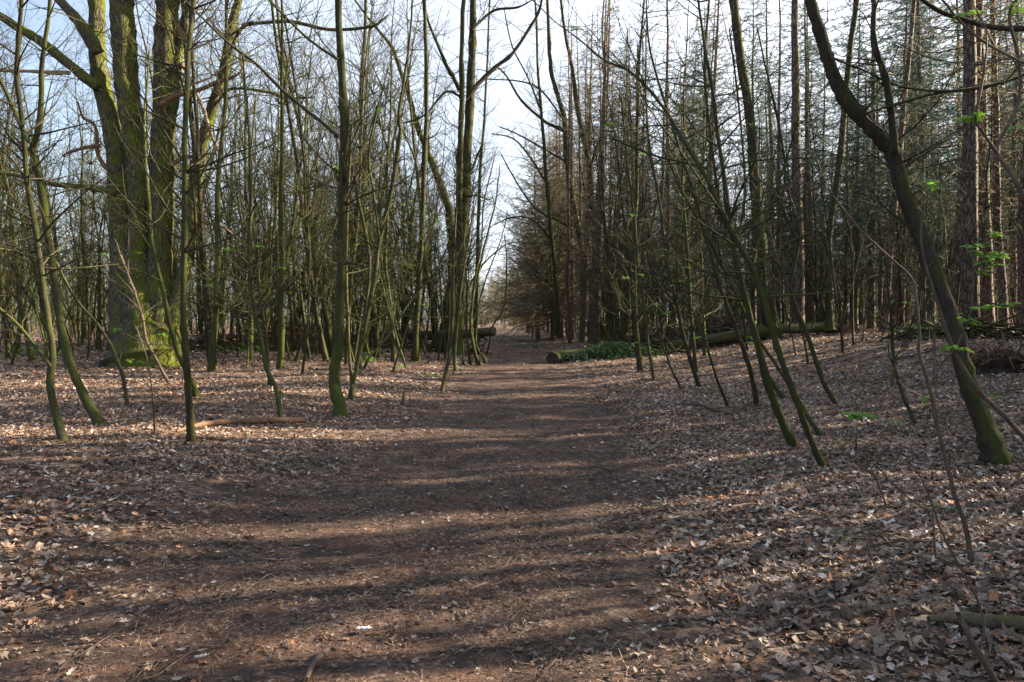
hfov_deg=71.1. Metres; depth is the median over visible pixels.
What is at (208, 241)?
bare tree
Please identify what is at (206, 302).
bare tree
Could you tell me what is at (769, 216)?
bare tree
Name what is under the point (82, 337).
bare tree
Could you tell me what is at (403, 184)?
bare tree
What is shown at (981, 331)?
brush pile
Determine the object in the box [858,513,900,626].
sapling
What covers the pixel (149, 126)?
bare tree
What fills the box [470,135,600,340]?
larch tree
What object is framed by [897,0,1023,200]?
sapling
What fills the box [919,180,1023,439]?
sapling
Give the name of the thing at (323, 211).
bare sapling
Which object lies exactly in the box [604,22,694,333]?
tree
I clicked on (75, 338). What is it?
bare tree
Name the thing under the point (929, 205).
bare sapling
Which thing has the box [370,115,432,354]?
bare sapling
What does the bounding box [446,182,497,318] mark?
bare tree
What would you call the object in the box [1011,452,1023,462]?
seedling
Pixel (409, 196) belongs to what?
bare sapling
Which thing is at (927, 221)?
bare tree
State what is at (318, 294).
bare sapling
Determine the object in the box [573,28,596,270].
conifer tree
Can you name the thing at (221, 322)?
bare tree
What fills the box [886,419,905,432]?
seedling
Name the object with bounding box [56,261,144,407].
sapling
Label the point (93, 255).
bare sapling
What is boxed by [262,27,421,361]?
bare tree
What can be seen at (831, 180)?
conifer tree
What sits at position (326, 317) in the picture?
beech tree
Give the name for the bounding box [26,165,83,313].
bare tree
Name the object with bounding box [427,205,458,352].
bare sapling
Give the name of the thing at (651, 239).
spruce tree
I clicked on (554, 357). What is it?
fallen log
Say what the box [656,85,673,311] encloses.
conifer tree
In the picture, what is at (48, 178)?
bare tree
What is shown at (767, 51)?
conifer tree
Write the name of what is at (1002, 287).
conifer tree
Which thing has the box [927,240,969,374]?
sapling
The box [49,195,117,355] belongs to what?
bare sapling
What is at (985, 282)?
conifer tree
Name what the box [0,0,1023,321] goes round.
sky
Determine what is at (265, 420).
fallen branch
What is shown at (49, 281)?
bare sapling
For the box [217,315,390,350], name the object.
brush pile
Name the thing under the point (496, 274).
bushy tree
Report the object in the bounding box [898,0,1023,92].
tree
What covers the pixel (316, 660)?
stick
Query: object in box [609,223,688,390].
sapling
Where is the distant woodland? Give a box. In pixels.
[0,142,995,331]
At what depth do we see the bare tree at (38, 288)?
26.05 m
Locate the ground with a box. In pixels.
[0,321,1023,681]
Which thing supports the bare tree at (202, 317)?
on the ground
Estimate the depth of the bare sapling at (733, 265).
32.02 m
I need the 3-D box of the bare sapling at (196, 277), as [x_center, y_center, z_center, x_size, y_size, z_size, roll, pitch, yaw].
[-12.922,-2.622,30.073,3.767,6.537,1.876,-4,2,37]
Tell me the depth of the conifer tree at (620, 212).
64.79 m
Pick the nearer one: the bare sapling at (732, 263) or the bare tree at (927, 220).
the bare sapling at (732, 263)
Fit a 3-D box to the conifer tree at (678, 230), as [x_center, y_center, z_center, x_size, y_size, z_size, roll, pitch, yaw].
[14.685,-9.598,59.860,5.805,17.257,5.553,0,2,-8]
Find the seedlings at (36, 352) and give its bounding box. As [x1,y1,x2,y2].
[0,345,81,356]
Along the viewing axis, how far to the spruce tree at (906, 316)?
45.04 m
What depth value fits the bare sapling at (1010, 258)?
28.84 m
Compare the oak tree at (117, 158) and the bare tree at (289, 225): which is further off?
the bare tree at (289, 225)
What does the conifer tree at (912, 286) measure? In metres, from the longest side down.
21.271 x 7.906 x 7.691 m
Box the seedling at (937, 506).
[929,504,957,512]
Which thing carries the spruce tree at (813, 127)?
on the ground
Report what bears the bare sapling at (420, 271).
on the ground
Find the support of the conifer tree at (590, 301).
on the ground
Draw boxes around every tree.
[0,0,65,358]
[0,0,388,368]
[0,1,97,350]
[0,2,58,297]
[0,5,87,354]
[0,30,66,345]
[0,40,72,360]
[0,74,95,330]
[0,111,43,341]
[0,228,26,341]
[1,56,25,297]
[1,117,34,338]
[3,102,67,339]
[5,103,76,347]
[18,109,104,340]
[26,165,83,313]
[31,10,109,345]
[44,123,110,295]
[45,87,109,350]
[49,88,109,346]
[57,149,105,332]
[58,90,109,340]
[59,44,152,349]
[63,142,105,334]
[64,182,97,333]
[65,0,192,298]
[79,0,203,303]
[84,2,240,303]
[86,118,107,314]
[90,209,108,331]
[94,0,278,362]
[135,0,254,332]
[139,50,215,327]
[140,0,312,371]
[149,88,213,311]
[172,0,440,416]
[172,118,205,314]
[172,136,195,321]
[173,42,233,344]
[175,0,348,360]
[175,9,276,319]
[175,227,196,334]
[176,178,233,334]
[179,107,241,332]
[183,39,261,350]
[187,168,231,309]
[188,42,270,297]
[192,106,272,334]
[193,76,276,335]
[195,72,267,329]
[197,0,383,362]
[206,39,273,295]
[207,47,331,351]
[208,0,352,368]
[209,39,288,338]
[212,0,336,353]
[225,28,313,357]
[225,77,297,343]
[239,65,332,318]
[242,134,334,321]
[243,0,359,356]
[247,51,338,351]
[247,115,300,316]
[257,141,325,326]
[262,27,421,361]
[269,174,326,344]
[274,48,383,344]
[284,41,350,341]
[286,147,332,327]
[289,0,422,364]
[292,16,413,350]
[293,0,486,345]
[295,62,352,338]
[297,5,397,327]
[300,3,416,338]
[302,126,335,300]
[308,0,432,357]
[311,0,427,292]
[313,0,431,361]
[314,0,459,352]
[315,72,411,340]
[316,63,378,308]
[325,38,423,324]
[326,140,401,331]
[354,0,487,344]
[363,0,475,361]
[373,6,477,348]
[374,135,405,303]
[378,68,437,328]
[378,137,401,329]
[379,71,442,307]
[393,0,551,355]
[393,97,468,343]
[400,144,450,321]
[402,176,432,329]
[407,113,447,315]
[415,138,475,329]
[435,161,514,320]
[438,67,502,298]
[438,172,491,306]
[441,0,520,340]
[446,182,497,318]
[468,274,497,326]
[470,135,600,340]
[478,0,596,337]
[478,132,618,341]
[478,274,509,326]
[482,205,549,332]
[487,129,600,335]
[488,0,608,338]
[488,265,502,325]
[490,268,522,328]
[492,134,625,337]
[504,292,526,329]
[515,302,547,338]
[535,0,654,339]
[539,25,596,338]
[540,0,592,342]
[541,110,574,335]
[544,145,620,320]
[546,141,566,338]
[547,117,554,333]
[548,0,624,338]
[551,7,596,301]
[551,55,576,274]
[553,11,621,341]
[556,0,643,342]
[557,5,651,337]
[558,0,632,342]
[559,80,614,336]
[566,1,632,343]
[567,44,651,337]
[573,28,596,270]
[576,86,664,318]
[577,0,720,371]
[581,32,702,334]
[584,36,667,332]
[594,77,627,334]
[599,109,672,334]
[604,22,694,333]
[606,49,634,307]
[611,37,653,336]
[614,26,658,294]
[615,97,645,326]
[616,55,630,311]
[617,127,665,276]
[620,1,665,336]
[630,150,673,329]
[631,75,701,303]
[634,0,773,371]
[637,0,704,338]
[641,19,768,340]
[641,109,654,325]
[646,44,680,333]
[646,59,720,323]
[649,121,696,319]
[650,0,769,355]
[650,3,750,312]
[650,43,728,320]
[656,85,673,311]
[662,102,748,307]
[665,139,724,311]
[666,126,705,310]
[669,64,709,265]
[674,44,702,321]
[675,0,748,314]
[689,47,716,308]
[693,0,803,323]
[704,111,790,318]
[717,0,795,340]
[734,107,791,313]
[737,134,791,325]
[743,1,865,322]
[745,79,788,275]
[747,0,813,323]
[748,0,789,302]
[750,0,845,323]
[751,94,764,325]
[755,31,910,321]
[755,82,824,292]
[764,114,810,323]
[769,0,879,332]
[770,126,844,320]
[773,61,825,257]
[775,134,818,323]
[780,0,841,322]
[780,100,844,306]
[789,0,957,329]
[805,0,1012,465]
[811,62,846,321]
[811,80,883,323]
[814,40,886,324]
[818,129,844,284]
[821,2,883,327]
[821,82,885,322]
[828,128,877,300]
[832,0,957,331]
[839,0,1006,326]
[839,138,883,302]
[848,66,886,288]
[850,1,953,327]
[852,0,900,328]
[854,50,950,329]
[859,0,932,326]
[859,81,917,305]
[859,139,865,324]
[865,0,1023,323]
[869,105,945,319]
[874,0,1023,319]
[876,6,931,324]
[876,8,946,322]
[876,117,948,324]
[882,110,949,297]
[883,0,1022,302]
[884,0,1023,312]
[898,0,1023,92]
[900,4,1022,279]
[917,101,946,320]
[918,8,956,325]
[930,0,1023,329]
[932,0,1023,326]
[942,0,1023,329]
[942,3,1017,279]
[945,123,1022,323]
[947,39,1023,320]
[958,57,1023,272]
[979,2,1023,331]
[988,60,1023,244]
[990,128,1017,323]
[991,0,1023,233]
[991,124,1022,302]
[991,168,1017,291]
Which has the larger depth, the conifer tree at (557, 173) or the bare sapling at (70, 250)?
the conifer tree at (557, 173)
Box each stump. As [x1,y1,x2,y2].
[402,390,405,405]
[835,322,863,332]
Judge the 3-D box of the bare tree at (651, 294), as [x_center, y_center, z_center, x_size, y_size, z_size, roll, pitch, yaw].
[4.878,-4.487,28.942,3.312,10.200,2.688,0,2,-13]
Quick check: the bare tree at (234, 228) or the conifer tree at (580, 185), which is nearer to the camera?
the bare tree at (234, 228)
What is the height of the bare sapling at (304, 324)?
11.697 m
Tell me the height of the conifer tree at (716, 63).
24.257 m
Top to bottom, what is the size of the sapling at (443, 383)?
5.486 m
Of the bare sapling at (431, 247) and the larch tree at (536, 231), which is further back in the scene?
the larch tree at (536, 231)
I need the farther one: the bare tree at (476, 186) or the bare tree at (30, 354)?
the bare tree at (476, 186)
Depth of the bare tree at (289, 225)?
64.58 m
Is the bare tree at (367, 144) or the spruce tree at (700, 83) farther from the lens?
the spruce tree at (700, 83)
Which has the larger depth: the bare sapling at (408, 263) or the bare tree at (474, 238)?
the bare tree at (474, 238)
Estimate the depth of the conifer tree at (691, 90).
56.08 m
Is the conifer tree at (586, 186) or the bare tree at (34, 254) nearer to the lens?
the bare tree at (34, 254)
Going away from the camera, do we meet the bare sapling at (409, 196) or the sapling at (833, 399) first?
the sapling at (833, 399)
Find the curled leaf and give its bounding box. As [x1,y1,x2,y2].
[194,653,208,658]
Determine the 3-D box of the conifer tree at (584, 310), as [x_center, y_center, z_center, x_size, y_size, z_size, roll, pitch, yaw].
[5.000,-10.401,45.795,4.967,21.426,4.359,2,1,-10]
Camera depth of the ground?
4.96 m
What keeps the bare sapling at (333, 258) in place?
on the ground
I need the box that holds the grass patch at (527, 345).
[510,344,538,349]
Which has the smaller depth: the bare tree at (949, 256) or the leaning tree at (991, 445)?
the leaning tree at (991, 445)
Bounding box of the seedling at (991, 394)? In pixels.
[987,392,1003,405]
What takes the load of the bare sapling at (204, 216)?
on the ground
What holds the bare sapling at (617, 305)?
on the ground
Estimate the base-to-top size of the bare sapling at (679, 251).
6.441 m
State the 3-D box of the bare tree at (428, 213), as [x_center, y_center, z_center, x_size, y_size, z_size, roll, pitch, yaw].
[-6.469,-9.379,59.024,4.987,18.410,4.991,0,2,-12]
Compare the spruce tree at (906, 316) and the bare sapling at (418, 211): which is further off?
the spruce tree at (906, 316)
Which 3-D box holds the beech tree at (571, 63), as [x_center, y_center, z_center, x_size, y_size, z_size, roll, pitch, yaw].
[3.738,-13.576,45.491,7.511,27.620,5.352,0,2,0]
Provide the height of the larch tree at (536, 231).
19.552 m
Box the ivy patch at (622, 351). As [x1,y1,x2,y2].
[522,341,684,362]
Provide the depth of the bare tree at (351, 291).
21.97 m
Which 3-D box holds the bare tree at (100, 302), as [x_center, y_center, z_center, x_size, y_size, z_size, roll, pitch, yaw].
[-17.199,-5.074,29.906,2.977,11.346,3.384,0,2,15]
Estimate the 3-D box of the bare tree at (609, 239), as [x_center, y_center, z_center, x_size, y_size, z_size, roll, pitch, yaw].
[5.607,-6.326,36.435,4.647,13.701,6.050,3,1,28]
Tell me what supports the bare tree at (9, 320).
on the ground
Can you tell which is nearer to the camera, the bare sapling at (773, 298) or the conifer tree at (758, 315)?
the bare sapling at (773, 298)
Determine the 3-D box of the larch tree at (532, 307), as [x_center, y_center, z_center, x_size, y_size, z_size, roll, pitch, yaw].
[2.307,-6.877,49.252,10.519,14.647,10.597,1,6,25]
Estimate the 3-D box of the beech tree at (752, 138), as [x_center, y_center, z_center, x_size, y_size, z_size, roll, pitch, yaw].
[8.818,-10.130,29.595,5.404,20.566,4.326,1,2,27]
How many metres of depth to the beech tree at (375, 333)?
25.73 m
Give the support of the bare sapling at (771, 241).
on the ground
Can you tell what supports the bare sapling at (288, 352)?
on the ground
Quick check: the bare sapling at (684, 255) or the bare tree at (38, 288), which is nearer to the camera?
the bare tree at (38, 288)
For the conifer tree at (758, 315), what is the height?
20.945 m
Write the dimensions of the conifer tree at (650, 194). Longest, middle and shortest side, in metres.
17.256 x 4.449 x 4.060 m
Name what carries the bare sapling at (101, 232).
on the ground
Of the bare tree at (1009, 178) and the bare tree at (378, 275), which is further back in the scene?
the bare tree at (378, 275)
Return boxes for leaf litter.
[0,325,1023,407]
[0,341,1023,681]
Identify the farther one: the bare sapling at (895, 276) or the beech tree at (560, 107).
the beech tree at (560, 107)
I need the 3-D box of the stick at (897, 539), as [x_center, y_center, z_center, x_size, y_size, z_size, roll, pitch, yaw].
[2.568,1.325,4.755,0.627,0.060,0.018,1,2,28]
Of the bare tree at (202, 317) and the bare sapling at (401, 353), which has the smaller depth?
the bare sapling at (401, 353)
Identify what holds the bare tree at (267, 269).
on the ground
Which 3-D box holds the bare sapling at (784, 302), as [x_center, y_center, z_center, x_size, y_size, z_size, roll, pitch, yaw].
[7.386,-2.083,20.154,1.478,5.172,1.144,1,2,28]
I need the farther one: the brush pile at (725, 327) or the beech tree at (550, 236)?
the beech tree at (550, 236)
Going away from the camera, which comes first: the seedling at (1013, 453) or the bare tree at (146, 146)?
the seedling at (1013, 453)
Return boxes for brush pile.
[180,326,259,352]
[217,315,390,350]
[343,327,433,348]
[419,331,488,355]
[574,318,701,356]
[645,302,788,346]
[820,299,1023,342]
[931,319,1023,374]
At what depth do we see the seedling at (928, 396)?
10.87 m
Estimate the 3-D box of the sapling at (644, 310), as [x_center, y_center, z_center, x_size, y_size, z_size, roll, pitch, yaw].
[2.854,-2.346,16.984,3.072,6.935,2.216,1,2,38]
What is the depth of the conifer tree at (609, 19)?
39.05 m
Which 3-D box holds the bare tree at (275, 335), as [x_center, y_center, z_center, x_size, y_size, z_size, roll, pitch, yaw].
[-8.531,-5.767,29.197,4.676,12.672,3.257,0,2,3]
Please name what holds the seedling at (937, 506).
on the ground
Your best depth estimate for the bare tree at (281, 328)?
19.03 m
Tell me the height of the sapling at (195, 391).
6.491 m
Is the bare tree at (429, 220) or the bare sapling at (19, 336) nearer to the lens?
the bare sapling at (19, 336)
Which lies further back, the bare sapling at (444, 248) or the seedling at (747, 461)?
the bare sapling at (444, 248)
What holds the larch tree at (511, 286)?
on the ground
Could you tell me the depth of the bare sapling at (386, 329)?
37.43 m
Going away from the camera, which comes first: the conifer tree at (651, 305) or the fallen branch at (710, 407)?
the fallen branch at (710, 407)
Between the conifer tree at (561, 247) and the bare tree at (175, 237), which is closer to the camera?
the bare tree at (175, 237)
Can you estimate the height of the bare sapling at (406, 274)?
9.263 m
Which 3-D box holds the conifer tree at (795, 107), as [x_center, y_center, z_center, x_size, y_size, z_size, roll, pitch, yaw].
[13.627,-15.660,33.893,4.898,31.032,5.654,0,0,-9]
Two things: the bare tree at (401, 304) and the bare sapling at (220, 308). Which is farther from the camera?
the bare tree at (401, 304)
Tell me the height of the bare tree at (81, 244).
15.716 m
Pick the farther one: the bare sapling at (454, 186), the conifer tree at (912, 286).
the conifer tree at (912, 286)
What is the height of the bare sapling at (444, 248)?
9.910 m
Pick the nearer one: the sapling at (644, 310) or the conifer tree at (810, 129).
the sapling at (644, 310)
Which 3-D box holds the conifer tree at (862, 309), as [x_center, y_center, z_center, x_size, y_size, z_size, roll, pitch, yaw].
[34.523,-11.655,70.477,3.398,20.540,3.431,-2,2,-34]
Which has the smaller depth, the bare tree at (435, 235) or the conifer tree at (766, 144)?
the bare tree at (435, 235)
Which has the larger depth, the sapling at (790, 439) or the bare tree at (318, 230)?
the bare tree at (318, 230)
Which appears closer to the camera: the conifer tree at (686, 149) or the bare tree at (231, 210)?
the bare tree at (231, 210)
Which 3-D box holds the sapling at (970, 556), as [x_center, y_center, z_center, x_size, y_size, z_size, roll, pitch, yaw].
[2.258,0.186,4.231,1.075,2.674,0.319,0,2,0]
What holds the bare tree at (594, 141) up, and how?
on the ground
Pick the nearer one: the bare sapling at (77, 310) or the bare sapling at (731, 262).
the bare sapling at (77, 310)
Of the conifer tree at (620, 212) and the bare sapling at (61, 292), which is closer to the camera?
the bare sapling at (61, 292)
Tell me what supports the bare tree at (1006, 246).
on the ground
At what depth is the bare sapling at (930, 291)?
20.16 m
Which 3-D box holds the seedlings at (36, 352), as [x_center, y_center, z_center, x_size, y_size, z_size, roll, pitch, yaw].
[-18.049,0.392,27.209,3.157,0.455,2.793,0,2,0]
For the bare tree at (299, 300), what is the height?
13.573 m
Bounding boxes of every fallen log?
[343,327,496,350]
[546,322,839,363]
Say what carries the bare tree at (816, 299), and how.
on the ground
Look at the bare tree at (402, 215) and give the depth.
35.03 m
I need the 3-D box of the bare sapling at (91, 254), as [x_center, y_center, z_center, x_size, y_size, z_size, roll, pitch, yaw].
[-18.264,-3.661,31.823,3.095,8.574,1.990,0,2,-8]
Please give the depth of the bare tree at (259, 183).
40.30 m
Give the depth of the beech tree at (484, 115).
43.37 m
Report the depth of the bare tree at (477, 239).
42.60 m
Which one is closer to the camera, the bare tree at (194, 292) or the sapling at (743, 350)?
the sapling at (743, 350)
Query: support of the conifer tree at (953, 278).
on the ground
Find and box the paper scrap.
[356,625,371,629]
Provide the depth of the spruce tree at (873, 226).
37.64 m
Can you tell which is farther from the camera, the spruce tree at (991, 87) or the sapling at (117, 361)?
the spruce tree at (991, 87)
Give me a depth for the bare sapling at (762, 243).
23.23 m
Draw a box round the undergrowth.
[0,256,1016,350]
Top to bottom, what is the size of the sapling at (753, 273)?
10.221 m
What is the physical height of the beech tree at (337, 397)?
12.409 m
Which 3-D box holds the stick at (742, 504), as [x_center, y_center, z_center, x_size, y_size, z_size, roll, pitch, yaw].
[1.908,1.351,5.903,0.252,0.028,0.046,0,2,-15]
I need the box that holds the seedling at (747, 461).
[739,459,751,467]
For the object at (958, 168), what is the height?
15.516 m
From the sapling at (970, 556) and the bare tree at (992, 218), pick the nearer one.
the sapling at (970, 556)
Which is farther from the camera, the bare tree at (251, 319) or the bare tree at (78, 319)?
the bare tree at (78, 319)
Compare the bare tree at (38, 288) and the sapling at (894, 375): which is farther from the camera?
the bare tree at (38, 288)
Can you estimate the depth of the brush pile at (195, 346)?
31.66 m
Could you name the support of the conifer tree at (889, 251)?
on the ground
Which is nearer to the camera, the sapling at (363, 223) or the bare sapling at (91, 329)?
the sapling at (363, 223)
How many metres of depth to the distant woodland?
92.00 m
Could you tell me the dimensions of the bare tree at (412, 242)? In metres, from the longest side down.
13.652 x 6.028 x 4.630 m
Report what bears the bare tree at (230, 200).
on the ground
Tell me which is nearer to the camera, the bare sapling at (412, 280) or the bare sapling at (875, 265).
the bare sapling at (875, 265)
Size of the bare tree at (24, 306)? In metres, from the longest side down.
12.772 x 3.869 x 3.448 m
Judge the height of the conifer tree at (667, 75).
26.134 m
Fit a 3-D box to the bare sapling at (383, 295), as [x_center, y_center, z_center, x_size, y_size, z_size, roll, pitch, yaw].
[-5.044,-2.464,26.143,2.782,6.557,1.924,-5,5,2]
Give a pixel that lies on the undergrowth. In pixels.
(234, 324)
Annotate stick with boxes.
[303,646,329,681]
[470,582,488,589]
[731,503,757,507]
[849,537,953,543]
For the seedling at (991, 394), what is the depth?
10.34 m
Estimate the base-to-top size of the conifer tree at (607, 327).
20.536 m
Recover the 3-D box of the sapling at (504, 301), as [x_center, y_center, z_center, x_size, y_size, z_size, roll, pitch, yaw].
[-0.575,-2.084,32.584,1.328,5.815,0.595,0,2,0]
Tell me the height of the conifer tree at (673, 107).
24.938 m
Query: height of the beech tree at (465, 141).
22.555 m
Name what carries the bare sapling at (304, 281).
on the ground
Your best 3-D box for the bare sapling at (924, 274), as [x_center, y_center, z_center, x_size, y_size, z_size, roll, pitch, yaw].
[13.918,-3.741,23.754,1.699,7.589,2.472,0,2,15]
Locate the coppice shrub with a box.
[446,152,517,364]
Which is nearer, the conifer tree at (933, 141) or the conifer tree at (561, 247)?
the conifer tree at (933, 141)
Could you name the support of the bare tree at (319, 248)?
on the ground
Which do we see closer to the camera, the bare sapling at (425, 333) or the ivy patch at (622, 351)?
the ivy patch at (622, 351)
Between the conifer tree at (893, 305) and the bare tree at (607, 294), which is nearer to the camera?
the bare tree at (607, 294)
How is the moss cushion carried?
on the ground
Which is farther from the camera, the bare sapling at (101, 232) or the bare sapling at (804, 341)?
the bare sapling at (101, 232)
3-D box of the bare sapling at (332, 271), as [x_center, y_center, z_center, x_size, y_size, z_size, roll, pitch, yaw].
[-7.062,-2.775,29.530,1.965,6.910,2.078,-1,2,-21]
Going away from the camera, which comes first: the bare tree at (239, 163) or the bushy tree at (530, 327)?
the bare tree at (239, 163)
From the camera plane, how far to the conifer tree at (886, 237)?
63.48 m
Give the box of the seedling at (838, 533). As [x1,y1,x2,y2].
[827,529,865,545]
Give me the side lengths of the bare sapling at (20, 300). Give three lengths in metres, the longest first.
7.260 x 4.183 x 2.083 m
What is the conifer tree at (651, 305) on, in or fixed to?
on the ground
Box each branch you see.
[175,417,305,431]
[683,402,732,414]
[927,612,1023,630]
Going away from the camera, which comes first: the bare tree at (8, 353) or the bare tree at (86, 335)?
the bare tree at (8, 353)
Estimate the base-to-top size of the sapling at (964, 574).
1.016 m
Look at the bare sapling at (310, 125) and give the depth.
22.80 m
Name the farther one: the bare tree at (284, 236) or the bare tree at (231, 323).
the bare tree at (284, 236)
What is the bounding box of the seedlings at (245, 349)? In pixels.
[195,344,273,352]
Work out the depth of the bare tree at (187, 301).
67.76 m
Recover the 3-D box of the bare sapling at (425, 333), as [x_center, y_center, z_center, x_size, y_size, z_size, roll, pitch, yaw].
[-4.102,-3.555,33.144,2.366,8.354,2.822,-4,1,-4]
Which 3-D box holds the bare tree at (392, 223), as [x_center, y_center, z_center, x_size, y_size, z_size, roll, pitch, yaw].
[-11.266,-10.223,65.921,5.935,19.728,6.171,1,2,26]
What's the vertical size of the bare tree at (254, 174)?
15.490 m
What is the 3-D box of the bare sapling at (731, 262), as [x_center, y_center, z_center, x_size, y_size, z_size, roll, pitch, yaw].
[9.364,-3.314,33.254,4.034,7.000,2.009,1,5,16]
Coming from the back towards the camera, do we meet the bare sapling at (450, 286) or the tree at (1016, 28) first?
the bare sapling at (450, 286)
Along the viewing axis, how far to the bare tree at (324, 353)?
20.69 m
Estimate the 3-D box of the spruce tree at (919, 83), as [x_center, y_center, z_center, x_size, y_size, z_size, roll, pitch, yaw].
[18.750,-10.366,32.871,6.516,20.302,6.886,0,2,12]
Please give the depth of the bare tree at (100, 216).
61.37 m
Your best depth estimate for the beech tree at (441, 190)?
35.39 m
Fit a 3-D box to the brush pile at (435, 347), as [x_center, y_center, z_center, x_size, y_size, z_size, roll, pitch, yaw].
[-2.694,0.425,32.067,3.662,1.807,2.660,0,2,0]
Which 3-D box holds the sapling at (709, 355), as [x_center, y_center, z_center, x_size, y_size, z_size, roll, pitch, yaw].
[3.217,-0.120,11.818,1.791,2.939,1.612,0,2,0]
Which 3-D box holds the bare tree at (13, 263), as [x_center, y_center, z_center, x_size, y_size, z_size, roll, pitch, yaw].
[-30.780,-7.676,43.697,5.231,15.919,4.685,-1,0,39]
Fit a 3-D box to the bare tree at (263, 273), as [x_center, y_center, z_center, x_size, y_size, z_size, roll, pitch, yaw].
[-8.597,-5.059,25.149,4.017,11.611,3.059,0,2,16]
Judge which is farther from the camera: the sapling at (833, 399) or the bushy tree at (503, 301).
the bushy tree at (503, 301)
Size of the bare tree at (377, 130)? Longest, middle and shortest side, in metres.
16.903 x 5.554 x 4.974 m
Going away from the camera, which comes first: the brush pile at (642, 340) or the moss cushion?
the moss cushion
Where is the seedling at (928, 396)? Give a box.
[917,395,929,408]
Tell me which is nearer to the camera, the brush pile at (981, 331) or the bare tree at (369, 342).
the brush pile at (981, 331)
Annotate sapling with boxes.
[0,0,132,425]
[0,0,154,441]
[0,17,102,370]
[0,84,95,365]
[0,98,63,360]
[0,116,105,343]
[0,157,13,353]
[0,168,41,314]
[7,167,73,349]
[32,228,81,357]
[35,79,109,361]
[39,227,80,343]
[41,0,303,443]
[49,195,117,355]
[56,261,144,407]
[60,168,110,350]
[64,138,110,348]
[65,207,102,347]
[69,167,107,343]
[71,161,181,275]
[81,22,213,398]
[100,215,172,382]
[135,322,166,431]
[172,131,214,285]
[173,218,205,271]
[174,194,233,312]
[186,240,229,339]
[193,44,331,423]
[198,90,314,385]
[204,170,240,354]
[205,132,244,324]
[220,216,247,356]
[221,140,264,351]
[221,166,276,366]
[224,230,292,353]
[233,81,313,312]
[247,188,293,349]
[253,141,318,360]
[256,30,336,359]
[256,169,313,341]
[266,42,337,374]
[283,20,357,350]
[285,93,369,355]
[296,0,484,399]
[296,87,376,301]
[297,121,362,362]
[299,119,398,354]
[301,178,355,355]
[304,205,377,353]
[306,21,413,361]
[307,120,408,369]
[309,147,364,351]
[311,139,356,340]
[312,87,365,345]
[318,220,348,311]
[329,118,411,367]
[330,197,406,356]
[350,108,470,371]
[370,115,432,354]
[372,218,402,330]
[373,165,455,360]
[380,225,400,349]
[383,118,429,347]
[388,139,441,312]
[388,165,451,341]
[390,150,428,349]
[393,140,434,289]
[396,155,445,296]
[401,179,447,342]
[405,149,465,358]
[407,167,440,310]
[409,185,461,351]
[412,124,473,354]
[413,158,454,337]
[415,148,476,392]
[423,148,502,359]
[424,119,482,355]
[427,97,505,281]
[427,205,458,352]
[444,194,480,371]
[486,233,510,353]
[532,0,877,467]
[576,81,703,380]
[592,25,728,386]
[603,247,654,332]
[606,0,864,446]
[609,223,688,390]
[610,0,776,404]
[614,252,641,334]
[644,142,718,342]
[648,247,769,405]
[650,185,699,349]
[652,124,825,435]
[666,220,685,338]
[669,204,695,313]
[671,1,800,398]
[675,243,724,363]
[677,169,721,347]
[677,214,751,314]
[686,166,746,349]
[696,195,743,316]
[708,24,859,404]
[710,217,753,296]
[716,96,764,350]
[720,187,753,321]
[723,113,794,350]
[739,114,872,363]
[745,161,785,339]
[749,176,800,355]
[768,179,786,294]
[772,34,898,353]
[796,149,973,564]
[801,112,887,346]
[838,427,887,508]
[840,411,878,449]
[849,208,980,423]
[857,188,895,341]
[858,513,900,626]
[874,228,916,335]
[877,467,998,642]
[887,97,970,338]
[895,148,950,330]
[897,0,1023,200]
[903,108,957,305]
[906,132,977,335]
[911,159,976,340]
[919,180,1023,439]
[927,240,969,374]
[929,80,1006,307]
[940,12,1023,339]
[979,177,1015,325]
[993,188,1016,293]
[995,194,1017,309]
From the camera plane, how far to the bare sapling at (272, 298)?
31.68 m
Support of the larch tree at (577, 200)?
on the ground
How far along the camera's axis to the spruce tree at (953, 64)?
41.58 m
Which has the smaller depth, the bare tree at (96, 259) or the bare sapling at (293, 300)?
the bare sapling at (293, 300)
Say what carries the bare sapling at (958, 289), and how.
on the ground
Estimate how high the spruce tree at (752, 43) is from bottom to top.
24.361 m
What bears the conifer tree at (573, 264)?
on the ground
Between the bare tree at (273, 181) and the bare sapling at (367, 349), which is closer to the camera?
the bare sapling at (367, 349)
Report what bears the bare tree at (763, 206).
on the ground
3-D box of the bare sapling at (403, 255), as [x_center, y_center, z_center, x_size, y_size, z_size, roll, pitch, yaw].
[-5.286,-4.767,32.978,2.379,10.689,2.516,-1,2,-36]
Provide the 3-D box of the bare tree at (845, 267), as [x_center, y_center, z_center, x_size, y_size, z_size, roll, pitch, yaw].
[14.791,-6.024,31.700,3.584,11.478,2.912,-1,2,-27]
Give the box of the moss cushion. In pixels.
[362,356,375,361]
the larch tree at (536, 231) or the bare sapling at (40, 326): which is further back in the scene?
the larch tree at (536, 231)
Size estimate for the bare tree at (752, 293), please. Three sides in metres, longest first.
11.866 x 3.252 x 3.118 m
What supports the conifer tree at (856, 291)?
on the ground
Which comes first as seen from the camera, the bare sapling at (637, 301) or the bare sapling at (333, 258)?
the bare sapling at (333, 258)
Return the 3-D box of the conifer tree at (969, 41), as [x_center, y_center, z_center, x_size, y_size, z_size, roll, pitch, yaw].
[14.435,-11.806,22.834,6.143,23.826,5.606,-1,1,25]
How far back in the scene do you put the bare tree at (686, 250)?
18.51 m

